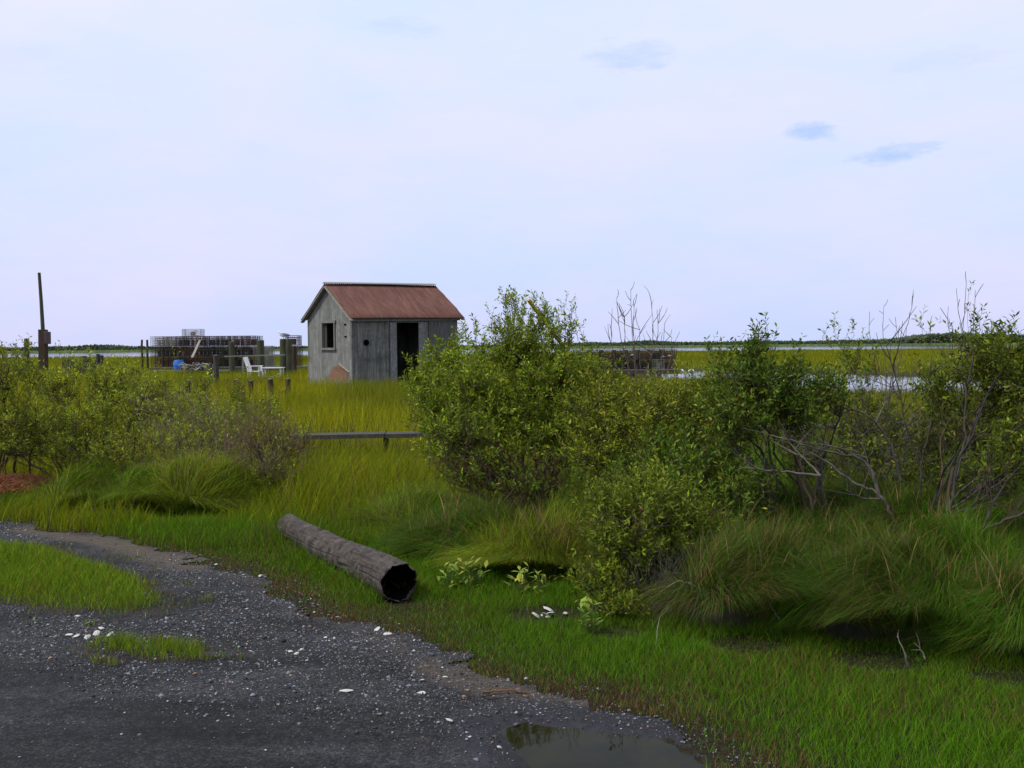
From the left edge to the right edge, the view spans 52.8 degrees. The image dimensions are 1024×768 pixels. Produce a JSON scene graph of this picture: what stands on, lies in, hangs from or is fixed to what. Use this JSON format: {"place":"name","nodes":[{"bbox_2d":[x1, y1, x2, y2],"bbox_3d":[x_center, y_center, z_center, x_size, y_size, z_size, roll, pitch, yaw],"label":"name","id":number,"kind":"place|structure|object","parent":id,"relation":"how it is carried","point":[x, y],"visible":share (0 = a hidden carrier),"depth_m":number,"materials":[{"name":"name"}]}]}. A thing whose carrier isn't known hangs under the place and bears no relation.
{"place":"outdoors","nodes":[
{"label":"outdoors","id":0,"kind":"place"},
{"bbox_2d":[0,507,775,767],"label":"gravel road","id":1,"kind":"structure","parent":0,"point":[108,728],"depth_m":4.93,"materials":[{"name":"gravel"}]},
{"bbox_2d":[461,692,514,699],"bbox_3d":[-0.121,1.500,4.935,0.264,0.039,0.110,0,2,8],"label":"driftwood stick","id":2,"kind":"object","parent":1,"relation":"on","point":[486,697],"visible":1,"depth_m":4.95,"materials":[{"name":"brown wood"}]},
{"bbox_2d":[496,723,701,767],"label":"puddle","id":3,"kind":"object","parent":1,"relation":"on","point":[536,746],"visible":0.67,"depth_m":4.35,"materials":[{"name":"liquid"}]},
{"bbox_2d":[0,344,1018,394],"bbox_3d":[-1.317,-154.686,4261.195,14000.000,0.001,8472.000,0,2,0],"label":"water","id":4,"kind":"structure","parent":0,"point":[305,352],"depth_m":422.45,"materials":[{"name":"grey liquid"}]},
{"bbox_2d":[599,369,680,378],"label":"crab dock","id":5,"kind":"object","parent":4,"relation":"in","point":[639,371],"visible":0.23,"depth_m":49.96,"materials":[{"name":"grey wood"}]},
{"bbox_2d":[0,347,1022,375],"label":"marsh grass","id":6,"kind":"structure","parent":0,"point":[822,355],"depth_m":130.21,"materials":[{"name":"plant"}]},
{"bbox_2d":[0,431,1023,551],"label":"meadow grass","id":7,"kind":"structure","parent":0,"point":[368,468],"depth_m":10.61,"materials":[{"name":"plant"}]},
{"bbox_2d":[0,0,1023,347],"label":"sky","id":8,"kind":"structure","parent":0,"point":[168,167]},
{"bbox_2d":[0,352,1023,767],"bbox_3d":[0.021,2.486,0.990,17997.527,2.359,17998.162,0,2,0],"label":"ground","id":9,"kind":"structure","parent":0,"point":[710,742],"depth_m":5.41,"materials":[{"name":"plant"}]},
{"bbox_2d":[0,466,56,494],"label":"dead straw heap","id":10,"kind":"object","parent":9,"relation":"on","point":[15,479],"visible":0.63,"depth_m":12.24,"materials":[{"name":"brown plant"}]},
{"bbox_2d":[38,273,50,373],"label":"utility pole","id":11,"kind":"object","parent":9,"relation":"on","point":[44,337],"visible":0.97,"depth_m":45.88,"materials":[{"name":"brown wood"}]},
{"bbox_2d":[0,333,90,476],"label":"groundsel bush","id":12,"kind":"object","parent":9,"relation":"on","point":[8,379],"visible":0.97,"depth_m":11.84,"materials":[{"name":"green plant"}]},
{"bbox_2d":[3,452,147,512],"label":"grass tussock","id":13,"kind":"object","parent":9,"relation":"on","point":[82,476],"depth_m":11.19,"materials":[{"name":"plant"}]},
{"bbox_2d":[62,354,103,375],"bbox_3d":[-16.611,-0.633,39.882,1.685,1.052,0.290,0,2,0],"label":"bulkhead fence","id":14,"kind":"object","parent":9,"relation":"on","point":[99,357],"visible":0.41,"depth_m":39.97,"materials":[{"name":"grey wood"}]},
{"bbox_2d":[0,408,170,484],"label":"groundsel bush","id":15,"kind":"object","parent":9,"relation":"on","point":[65,450],"visible":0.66,"depth_m":11.77,"materials":[{"name":"green plant"}]},
{"bbox_2d":[95,359,129,439],"bbox_3d":[-6.943,0.471,17.973,0.631,1.836,0.602,0,2,0],"label":"groundsel sprout","id":16,"kind":"object","parent":9,"relation":"on","point":[113,397],"visible":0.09,"depth_m":18.03,"materials":[{"name":"green plant"}]},
{"bbox_2d":[25,340,202,468],"bbox_3d":[-5.077,0.504,13.017,2.025,2.151,1.846,2,3,45],"label":"groundsel bush","id":17,"kind":"object","parent":9,"relation":"on","point":[106,384],"visible":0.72,"depth_m":12.87,"materials":[{"name":"green plant"}]},
{"bbox_2d":[69,451,193,513],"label":"grass tussock","id":18,"kind":"object","parent":9,"relation":"on","point":[136,475],"depth_m":10.91,"materials":[{"name":"plant"}]},
{"bbox_2d":[123,348,158,451],"bbox_3d":[-6.102,0.413,16.999,0.644,2.048,0.694,1,2,29],"label":"groundsel sprout","id":19,"kind":"object","parent":9,"relation":"on","point":[138,372],"visible":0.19,"depth_m":16.93,"materials":[{"name":"green plant"}]},
{"bbox_2d":[113,369,257,466],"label":"groundsel bush","id":20,"kind":"object","parent":9,"relation":"on","point":[168,412],"visible":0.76,"depth_m":12.35,"materials":[{"name":"green plant"}]},
{"bbox_2d":[95,443,298,516],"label":"grass tussock","id":21,"kind":"object","parent":9,"relation":"on","point":[217,479],"depth_m":10.73,"materials":[{"name":"plant"}]},
{"bbox_2d":[158,370,235,374],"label":"work float","id":22,"kind":"object","parent":9,"relation":"on","point":[183,371],"visible":0.18,"depth_m":46.26,"materials":[{"name":"grey wood"}]},
{"bbox_2d":[173,360,184,369],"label":"blue barrel","id":23,"kind":"object","parent":22,"relation":"on","point":[176,363],"visible":0.77,"depth_m":46.59,"materials":[{"name":"plastic"}]},
{"bbox_2d":[178,362,199,369],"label":"net heap","id":24,"kind":"object","parent":22,"relation":"on","point":[186,366],"visible":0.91,"depth_m":46.22,"materials":[{"name":"fabric"}]},
{"bbox_2d":[190,362,212,369],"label":"net heap","id":25,"kind":"object","parent":22,"relation":"on","point":[200,366],"visible":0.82,"depth_m":46.20,"materials":[{"name":"fabric"}]},
{"bbox_2d":[192,363,225,450],"bbox_3d":[-5.700,0.464,19.034,0.870,1.710,0.726,0,2,0],"label":"groundsel sprout","id":26,"kind":"object","parent":9,"relation":"on","point":[205,388],"visible":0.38,"depth_m":18.95,"materials":[{"name":"green plant"}]},
{"bbox_2d":[213,355,218,380],"bbox_3d":[-10.334,-0.329,36.018,0.208,1.382,0.224,-1,2,-15],"label":"wooden post","id":27,"kind":"object","parent":9,"relation":"on","point":[216,363],"visible":0.6,"depth_m":35.94,"materials":[{"name":"grey wood"}]},
{"bbox_2d":[229,342,234,373],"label":"wooden post","id":28,"kind":"object","parent":9,"relation":"on","point":[231,359],"visible":0.68,"depth_m":45.91,"materials":[{"name":"grey wood"}]},
{"bbox_2d":[220,366,253,455],"bbox_3d":[-4.624,0.541,17.477,0.638,1.725,0.665,1,3,34],"label":"groundsel sprout","id":29,"kind":"object","parent":9,"relation":"on","point":[242,388],"visible":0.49,"depth_m":17.46,"materials":[{"name":"green plant"}]},
{"bbox_2d":[243,357,262,376],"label":"white chair","id":30,"kind":"object","parent":9,"relation":"on","point":[247,364],"visible":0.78,"depth_m":41.78,"materials":[{"name":"paint"}]},
{"bbox_2d":[187,380,321,493],"bbox_3d":[-2.870,0.732,11.595,1.448,1.563,1.505,0,2,0],"label":"groundsel bush","id":31,"kind":"object","parent":9,"relation":"on","point":[263,434],"visible":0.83,"depth_m":11.59,"materials":[{"name":"green plant"}]},
{"bbox_2d":[257,340,264,370],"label":"wooden post","id":32,"kind":"object","parent":9,"relation":"on","point":[260,350],"visible":0.65,"depth_m":44.90,"materials":[{"name":"grey wood"}]},
{"bbox_2d":[259,387,294,461],"bbox_3d":[-3.696,0.752,15.990,0.621,1.442,0.567,-2,3,-36],"label":"groundsel sprout","id":33,"kind":"object","parent":9,"relation":"on","point":[275,406],"visible":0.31,"depth_m":16.00,"materials":[{"name":"green plant"}]},
{"bbox_2d":[230,451,325,510],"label":"grass tussock","id":34,"kind":"object","parent":9,"relation":"on","point":[266,482],"depth_m":11.38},
{"bbox_2d":[280,339,285,374],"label":"wooden post","id":35,"kind":"object","parent":9,"relation":"on","point":[282,351],"visible":0.68,"depth_m":43.91,"materials":[{"name":"grey wood"}]},
{"bbox_2d":[285,339,291,375],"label":"wooden post","id":36,"kind":"object","parent":9,"relation":"on","point":[288,347],"visible":0.73,"depth_m":43.91,"materials":[{"name":"grey wood"}]},
{"bbox_2d":[292,346,296,373],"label":"wooden post","id":37,"kind":"object","parent":9,"relation":"on","point":[294,357],"visible":0.74,"depth_m":44.95,"materials":[{"name":"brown wood"}]},
{"bbox_2d":[328,363,349,380],"bbox_3d":[-5.176,-0.370,31.440,0.688,0.516,0.727,0,2,18],"label":"rusty sheet","id":38,"kind":"object","parent":9,"relation":"on","point":[340,371],"visible":0.9,"depth_m":31.34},
{"bbox_2d":[277,514,416,602],"bbox_3d":[-1.332,1.305,7.963,0.288,0.294,2.574,-2,2,-28],"label":"hollow log","id":39,"kind":"object","parent":9,"relation":"on","point":[377,566],"visible":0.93,"depth_m":7.43,"materials":[{"name":"wood"}]},
{"bbox_2d":[300,282,464,390],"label":"fishing shed","id":40,"kind":"structure","parent":9,"relation":"on","point":[366,330],"depth_m":33.38,"materials":[{"name":"grey wood"}]},
{"bbox_2d":[320,320,336,349],"bbox_3d":[-5.925,-1.568,33.184,0.080,0.959,1.000,-2,3,-38],"label":"window frame","id":41,"kind":"structure","parent":40,"relation":"in","point":[329,321],"depth_m":33.09,"materials":[{"name":"grey wood"}]},
{"bbox_2d":[319,472,514,531],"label":"grass tussock","id":42,"kind":"object","parent":9,"relation":"on","point":[399,503],"depth_m":9.56,"materials":[{"name":"plant"}]},
{"bbox_2d":[398,320,490,477],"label":"marsh elder","id":43,"kind":"object","parent":9,"relation":"on","point":[446,355],"visible":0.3,"depth_m":12.00,"materials":[{"name":"green plant"}]},
{"bbox_2d":[437,561,457,587],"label":"leafy weed","id":44,"kind":"object","parent":9,"relation":"on","point":[447,574],"visible":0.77,"depth_m":7.18,"materials":[{"name":"green plant"}]},
{"bbox_2d":[451,557,480,588],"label":"leafy weed","id":45,"kind":"object","parent":9,"relation":"on","point":[465,570],"visible":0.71,"depth_m":7.21,"materials":[{"name":"green plant"}]},
{"bbox_2d":[352,483,588,563],"bbox_3d":[-0.285,1.129,8.570,2.471,0.618,2.466,0,2,0],"label":"grass tussock","id":46,"kind":"object","parent":9,"relation":"on","point":[422,527],"depth_m":8.38,"materials":[{"name":"plant"}]},
{"bbox_2d":[462,560,488,586],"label":"leafy weed","id":47,"kind":"object","parent":9,"relation":"on","point":[481,574],"visible":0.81,"depth_m":7.24,"materials":[{"name":"green plant"}]},
{"bbox_2d":[386,497,604,573],"bbox_3d":[0.110,1.168,8.008,2.208,0.575,2.282,0,2,0],"label":"grass tussock","id":48,"kind":"object","parent":9,"relation":"on","point":[500,548],"depth_m":7.68,"materials":[{"name":"plant"}]},
{"bbox_2d":[482,689,531,693],"bbox_3d":[-0.025,1.521,5.011,0.240,0.064,0.050,0,2,6],"label":"driftwood stick","id":49,"kind":"object","parent":9,"relation":"on","point":[490,691],"visible":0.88,"depth_m":5.02,"materials":[{"name":"brown wood"}]},
{"bbox_2d":[0,361,1023,451],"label":"marsh grass","id":50,"kind":"structure","parent":9,"relation":"on","point":[318,398],"depth_m":26.21,"materials":[{"name":"plant"}]},
{"bbox_2d":[149,365,307,371],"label":"crab dock","id":51,"kind":"object","parent":50,"relation":"on","point":[236,368],"visible":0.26,"depth_m":47.95,"materials":[{"name":"grey wood"}]},
{"bbox_2d":[151,357,166,366],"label":"crab pot","id":52,"kind":"object","parent":51,"relation":"on","point":[162,363],"visible":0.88,"depth_m":48.32,"materials":[{"name":"metal"}]},
{"bbox_2d":[151,347,167,356],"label":"crab pot","id":53,"kind":"object","parent":52,"relation":"on","point":[159,353],"visible":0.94,"depth_m":48.25,"materials":[{"name":"metal"}]},
{"bbox_2d":[150,336,167,346],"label":"crab pot","id":54,"kind":"object","parent":53,"relation":"on","point":[158,343],"visible":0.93,"depth_m":48.10,"materials":[{"name":"metal"}]},
{"bbox_2d":[164,357,180,366],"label":"crab pot","id":55,"kind":"object","parent":51,"relation":"on","point":[171,362],"visible":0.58,"depth_m":48.28,"materials":[{"name":"metal"}]},
{"bbox_2d":[163,347,179,356],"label":"crab pot","id":56,"kind":"object","parent":55,"relation":"on","point":[171,352],"visible":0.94,"depth_m":48.28,"materials":[{"name":"metal"}]},
{"bbox_2d":[163,336,179,346],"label":"crab pot","id":57,"kind":"object","parent":56,"relation":"on","point":[172,343],"visible":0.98,"depth_m":48.24,"materials":[{"name":"metal"}]},
{"bbox_2d":[178,357,190,363],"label":"crab pot","id":58,"kind":"object","parent":51,"relation":"on","point":[185,360],"visible":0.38,"depth_m":48.29,"materials":[{"name":"metal"}]},
{"bbox_2d":[177,346,191,356],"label":"crab pot","id":59,"kind":"object","parent":58,"relation":"on","point":[185,353],"visible":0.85,"depth_m":48.23,"materials":[{"name":"metal"}]},
{"bbox_2d":[176,336,192,345],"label":"crab pot","id":60,"kind":"object","parent":59,"relation":"on","point":[184,342],"visible":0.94,"depth_m":48.25,"materials":[{"name":"metal"}]},
{"bbox_2d":[189,357,203,363],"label":"crab pot","id":61,"kind":"object","parent":51,"relation":"on","point":[196,360],"visible":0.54,"depth_m":48.18,"materials":[{"name":"metal"}]},
{"bbox_2d":[188,346,204,356],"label":"crab pot","id":62,"kind":"object","parent":61,"relation":"on","point":[196,354],"visible":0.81,"depth_m":48.05,"materials":[{"name":"metal"}]},
{"bbox_2d":[189,336,205,345],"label":"crab pot","id":63,"kind":"object","parent":62,"relation":"on","point":[195,344],"visible":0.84,"depth_m":48.25,"materials":[{"name":"metal"}]},
{"bbox_2d":[202,356,212,364],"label":"crab pot","id":64,"kind":"object","parent":51,"relation":"on","point":[210,361],"visible":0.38,"depth_m":48.38,"materials":[{"name":"metal"}]},
{"bbox_2d":[202,346,217,355],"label":"crab pot","id":65,"kind":"object","parent":64,"relation":"on","point":[210,352],"visible":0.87,"depth_m":48.22,"materials":[{"name":"metal"}]},
{"bbox_2d":[219,356,228,366],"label":"crab pot","id":66,"kind":"object","parent":51,"relation":"on","point":[224,363],"visible":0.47,"depth_m":48.09,"materials":[{"name":"metal"}]},
{"bbox_2d":[215,346,228,355],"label":"crab pot","id":67,"kind":"object","parent":66,"relation":"on","point":[222,353],"visible":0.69,"depth_m":48.25,"materials":[{"name":"metal"}]},
{"bbox_2d":[241,356,255,365],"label":"crab pot","id":68,"kind":"object","parent":51,"relation":"on","point":[250,359],"visible":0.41,"depth_m":48.22,"materials":[{"name":"metal"}]},
{"bbox_2d":[241,346,255,354],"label":"crab pot","id":69,"kind":"object","parent":68,"relation":"on","point":[249,351],"visible":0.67,"depth_m":48.21,"materials":[{"name":"metal"}]},
{"bbox_2d":[241,336,255,345],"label":"crab pot","id":70,"kind":"object","parent":69,"relation":"on","point":[248,341],"visible":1,"depth_m":48.25,"materials":[{"name":"metal"}]},
{"bbox_2d":[224,354,285,372],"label":"grey rail","id":71,"kind":"object","parent":50,"relation":"on","point":[242,356],"visible":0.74,"depth_m":42.94,"materials":[{"name":"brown wood"}]},
{"bbox_2d":[417,395,606,514],"bbox_3d":[0.033,0.724,9.145,1.826,1.363,1.009,0,2,10],"label":"marsh elder","id":72,"kind":"object","parent":9,"relation":"on","point":[484,466],"visible":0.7,"depth_m":9.12,"materials":[{"name":"green plant"}]},
{"bbox_2d":[503,561,535,594],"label":"leafy weed","id":73,"kind":"object","parent":9,"relation":"on","point":[520,578],"visible":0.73,"depth_m":7.03,"materials":[{"name":"green plant"}]},
{"bbox_2d":[395,284,645,509],"bbox_3d":[0.130,0.211,9.912,2.471,2.350,1.877,0,2,0],"label":"marsh elder","id":74,"kind":"object","parent":9,"relation":"on","point":[530,377],"visible":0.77,"depth_m":9.70,"materials":[{"name":"green plant"}]},
{"bbox_2d":[527,569,546,595],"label":"leafy weed","id":75,"kind":"object","parent":9,"relation":"on","point":[543,575],"visible":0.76,"depth_m":6.99,"materials":[{"name":"green plant"}]},
{"bbox_2d":[514,480,614,547],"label":"grass tussock","id":76,"kind":"object","parent":9,"relation":"on","point":[566,502],"depth_m":8.63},
{"bbox_2d":[577,596,602,634],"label":"leafy weed","id":77,"kind":"object","parent":9,"relation":"on","point":[590,619],"visible":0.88,"depth_m":6.06,"materials":[{"name":"green plant"}]},
{"bbox_2d":[288,421,916,452],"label":"plank walk","id":78,"kind":"structure","parent":9,"relation":"on","point":[383,435],"depth_m":18.64,"materials":[{"name":"grey wood"}]},
{"bbox_2d":[565,503,713,575],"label":"grass tussock","id":79,"kind":"object","parent":9,"relation":"on","point":[603,549],"depth_m":7.49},
{"bbox_2d":[605,285,679,399],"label":"dead shrub","id":80,"kind":"object","parent":9,"relation":"on","point":[633,349],"visible":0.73,"depth_m":10.20,"materials":[{"name":"grey plant"}]},
{"bbox_2d":[548,444,742,620],"bbox_3d":[0.846,0.987,6.857,1.468,1.120,1.039,-2,3,-37],"label":"marsh elder","id":81,"kind":"object","parent":9,"relation":"on","point":[647,504],"visible":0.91,"depth_m":6.72,"materials":[{"name":"green plant"}]},
{"bbox_2d":[538,337,756,495],"bbox_3d":[1.139,0.504,8.789,1.866,1.807,1.445,0,2,0],"label":"marsh elder","id":82,"kind":"object","parent":9,"relation":"on","point":[631,416],"visible":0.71,"depth_m":8.71,"materials":[{"name":"green plant"}]},
{"bbox_2d":[593,409,780,522],"bbox_3d":[1.396,0.815,8.093,1.527,1.238,1.149,1,3,36],"label":"marsh elder","id":83,"kind":"object","parent":9,"relation":"on","point":[713,461],"visible":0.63,"depth_m":7.88,"materials":[{"name":"green plant"}]},
{"bbox_2d":[567,493,811,603],"bbox_3d":[1.339,1.111,7.234,2.014,0.726,2.178,0,2,19],"label":"grass tussock","id":84,"kind":"object","parent":9,"relation":"on","point":[717,522],"depth_m":7.02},
{"bbox_2d":[624,524,771,618],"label":"marsh elder","id":85,"kind":"object","parent":9,"relation":"on","point":[673,571],"visible":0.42,"depth_m":6.44,"materials":[{"name":"green plant"}]},
{"bbox_2d":[610,501,885,630],"bbox_3d":[1.471,1.124,6.295,1.963,0.765,1.978,-1,2,-18],"label":"grass tussock","id":86,"kind":"object","parent":9,"relation":"on","point":[744,553],"depth_m":6.16,"materials":[{"name":"plant"}]},
{"bbox_2d":[685,311,861,525],"bbox_3d":[1.998,0.429,8.022,1.148,1.992,1.337,1,3,41],"label":"marsh elder","id":87,"kind":"object","parent":9,"relation":"on","point":[761,385],"visible":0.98,"depth_m":7.88,"materials":[{"name":"green plant"}]},
{"bbox_2d":[707,468,859,552],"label":"grass tussock","id":88,"kind":"object","parent":9,"relation":"on","point":[783,501],"depth_m":7.86,"materials":[{"name":"plant"}]},
{"bbox_2d":[695,501,932,588],"bbox_3d":[2.052,1.133,6.842,2.042,0.697,2.388,0,2,0],"label":"grass tussock","id":89,"kind":"object","parent":9,"relation":"on","point":[834,531],"depth_m":6.89,"materials":[{"name":"plant"}]},
{"bbox_2d":[726,358,914,532],"bbox_3d":[2.423,0.466,7.548,0.836,1.308,2.402,1,3,41],"label":"dead shrub","id":90,"kind":"object","parent":9,"relation":"on","point":[876,492],"visible":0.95,"depth_m":7.36,"materials":[{"name":"grey plant"}]},
{"bbox_2d":[746,367,922,509],"bbox_3d":[2.952,0.608,9.350,1.757,1.519,1.158,-2,2,-30],"label":"marsh elder","id":91,"kind":"object","parent":9,"relation":"on","point":[837,439],"visible":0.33,"depth_m":9.30,"materials":[{"name":"green plant"}]},
{"bbox_2d":[756,457,916,520],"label":"grass tussock","id":92,"kind":"object","parent":9,"relation":"on","point":[832,487],"depth_m":8.55,"materials":[{"name":"plant"}]},
{"bbox_2d":[734,509,1023,646],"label":"grass tussock","id":93,"kind":"object","parent":9,"relation":"on","point":[910,577],"depth_m":5.78,"materials":[{"name":"plant"}]},
{"bbox_2d":[865,290,913,427],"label":"dead shrub","id":94,"kind":"object","parent":9,"relation":"on","point":[886,375],"visible":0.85,"depth_m":8.90,"materials":[{"name":"wood"}]},
{"bbox_2d":[814,471,1000,538],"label":"grass tussock","id":95,"kind":"object","parent":9,"relation":"on","point":[898,506],"depth_m":7.55,"materials":[{"name":"plant"}]},
{"bbox_2d":[818,280,1005,485],"bbox_3d":[3.497,0.232,9.042,1.699,2.280,1.042,0,2,0],"label":"marsh elder","id":96,"kind":"object","parent":9,"relation":"on","point":[846,352],"visible":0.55,"depth_m":8.98,"materials":[{"name":"green plant"}]},
{"bbox_2d":[808,372,1023,501],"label":"marsh elder","id":97,"kind":"object","parent":9,"relation":"on","point":[888,453],"visible":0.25,"depth_m":8.73,"materials":[{"name":"green plant"}]},
{"bbox_2d":[833,535,1023,660],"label":"grass tussock","id":98,"kind":"object","parent":9,"relation":"on","point":[1002,589],"depth_m":5.58,"materials":[{"name":"plant"}]},
{"bbox_2d":[863,380,1023,504],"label":"marsh elder","id":99,"kind":"object","parent":9,"relation":"on","point":[949,434],"visible":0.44,"depth_m":8.56,"materials":[{"name":"green plant"}]},
{"bbox_2d":[876,302,1023,532],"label":"marsh elder","id":100,"kind":"object","parent":9,"relation":"on","point":[987,374],"visible":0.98,"depth_m":7.30,"materials":[{"name":"green plant"}]},
{"bbox_2d":[881,490,1023,617],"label":"grass tussock","id":101,"kind":"object","parent":9,"relation":"on","point":[961,537],"depth_m":6.56,"materials":[{"name":"plant"}]},
{"bbox_2d":[929,271,983,405],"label":"dead shrub","id":102,"kind":"object","parent":9,"relation":"on","point":[961,333],"visible":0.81,"depth_m":7.60,"materials":[{"name":"grey plant"}]},
{"bbox_2d":[895,467,1023,516],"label":"grass tussock","id":103,"kind":"object","parent":9,"relation":"on","point":[1010,498],"depth_m":8.21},
{"bbox_2d":[931,477,1023,550],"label":"grass tussock","id":104,"kind":"object","parent":9,"relation":"on","point":[1018,523],"depth_m":7.21,"materials":[{"name":"plant"}]},
{"bbox_2d":[7,342,1018,352],"bbox_3d":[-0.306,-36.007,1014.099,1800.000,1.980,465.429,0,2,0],"label":"shore","id":105,"kind":"structure","parent":0,"point":[653,346],"depth_m":829.85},
{"bbox_2d":[4,332,1023,350],"bbox_3d":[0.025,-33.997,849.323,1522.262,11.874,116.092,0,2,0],"label":"woods","id":106,"kind":"object","parent":105,"relation":"on","point":[939,337],"visible":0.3,"depth_m":836.51,"materials":[{"name":"plant"}]},
{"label":"crab pot","id":107,"kind":"object","parent":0,"visible":0},
{"bbox_2d":[182,329,204,335],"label":"crab pot","id":108,"kind":"object","parent":107,"relation":"on","point":[194,332],"visible":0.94,"depth_m":48.69,"materials":[{"name":"metal"}]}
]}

